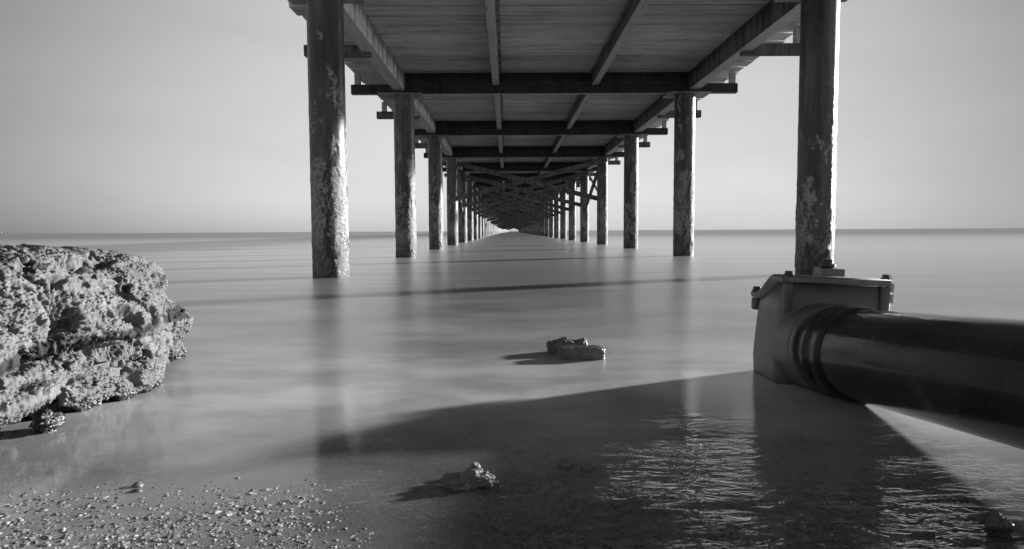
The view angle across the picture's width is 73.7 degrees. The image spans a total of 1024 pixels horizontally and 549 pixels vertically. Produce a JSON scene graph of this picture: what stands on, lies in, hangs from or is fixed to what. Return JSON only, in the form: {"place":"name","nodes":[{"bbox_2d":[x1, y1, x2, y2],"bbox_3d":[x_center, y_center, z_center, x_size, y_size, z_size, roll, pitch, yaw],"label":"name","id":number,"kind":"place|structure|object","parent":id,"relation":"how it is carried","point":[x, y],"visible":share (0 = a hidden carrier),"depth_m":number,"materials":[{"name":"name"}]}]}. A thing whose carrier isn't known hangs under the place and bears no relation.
{"place":"outdoors","nodes":[
{"label":"outdoors","id":0,"kind":"place"},
{"bbox_2d":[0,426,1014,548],"bbox_3d":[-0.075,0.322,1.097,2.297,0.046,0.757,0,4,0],"label":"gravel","id":1,"kind":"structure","parent":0,"point":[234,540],"depth_m":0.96,"materials":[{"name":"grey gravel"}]},
{"bbox_2d":[130,488,142,493],"bbox_3d":[-0.540,0.313,0.983,0.016,0.010,0.013,0,4,0],"label":"pebble","id":2,"kind":"object","parent":1,"relation":"on","point":[137,490],"visible":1,"depth_m":0.98,"materials":[{"name":"stone"}]},
{"bbox_2d":[0,228,1023,548],"bbox_3d":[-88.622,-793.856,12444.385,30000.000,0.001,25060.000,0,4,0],"label":"water","id":3,"kind":"structure","parent":0,"point":[280,342],"depth_m":2.48,"materials":[{"name":"grey liquid"}]},
{"bbox_2d":[546,337,587,353],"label":"stone slab","id":4,"kind":"structure","parent":3,"relation":"on","point":[552,346],"depth_m":2.05,"materials":[{"name":"grey stone"}]},
{"bbox_2d":[557,345,604,359],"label":"stone slab","id":5,"kind":"structure","parent":3,"relation":"on","point":[581,352],"depth_m":1.96,"materials":[{"name":"grey stone"}]},
{"bbox_2d":[0,425,1023,548],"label":"seabed","id":6,"kind":"structure","parent":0,"point":[608,466],"depth_m":1.00,"materials":[{"name":"grey sand"}]},
{"bbox_2d":[28,410,66,436],"bbox_3d":[-0.875,0.280,1.290,0.049,0.047,0.072,0,4,0],"label":"stone","id":7,"kind":"object","parent":6,"relation":"on","point":[47,422],"visible":1,"depth_m":1.27,"materials":[{"name":"grey stone"}]},
{"bbox_2d":[0,243,192,433],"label":"rock","id":8,"kind":"object","parent":6,"relation":"on","point":[83,329],"visible":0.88,"depth_m":1.42,"materials":[{"name":"grey stone"}]},
{"bbox_2d":[132,482,143,487],"bbox_3d":[-0.550,0.311,1.003,0.017,0.013,0.014,0,4,0],"label":"pebble","id":9,"kind":"object","parent":6,"relation":"on","point":[138,485],"visible":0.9,"depth_m":1.00,"materials":[{"name":"grey stone"}]},
{"bbox_2d":[434,462,500,495],"bbox_3d":[-0.064,0.304,1.005,0.097,0.049,0.059,0,4,8],"label":"rock","id":10,"kind":"object","parent":6,"relation":"on","point":[474,478],"visible":0.97,"depth_m":0.99,"materials":[{"name":"grey stone"}]},
{"bbox_2d":[556,459,574,471],"bbox_3d":[0.085,0.303,1.083,0.030,0.020,0.022,0,4,0],"label":"stone","id":11,"kind":"object","parent":6,"relation":"on","point":[566,465],"visible":1,"depth_m":1.08,"materials":[{"name":"grey stone"}]},
{"bbox_2d":[287,0,846,277],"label":"pier","id":12,"kind":"structure","parent":6,"relation":"on","point":[524,116],"depth_m":9.01,"materials":[{"name":"grey wood"}]},
{"bbox_2d":[579,462,594,473],"bbox_3d":[0.118,0.304,1.073,0.025,0.018,0.019,0,4,0],"label":"stone","id":13,"kind":"object","parent":6,"relation":"on","point":[588,468],"visible":1,"depth_m":1.07,"materials":[{"name":"grey stone"}]},
{"bbox_2d":[751,259,1023,449],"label":"drain pipe","id":14,"kind":"object","parent":6,"relation":"on","point":[827,328],"visible":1,"depth_m":1.26,"materials":[{"name":"black metal"}]},
{"bbox_2d":[977,510,1013,533],"bbox_3d":[0.612,0.312,0.862,0.050,0.026,0.032,-1,4,-17],"label":"rock","id":15,"kind":"object","parent":6,"relation":"on","point":[994,521],"visible":1,"depth_m":0.85,"materials":[{"name":"stone"}]},
{"bbox_2d":[0,0,1023,233],"label":"sky","id":16,"kind":"structure","parent":0,"point":[117,116],"materials":[{"name":"grey"}]}
]}

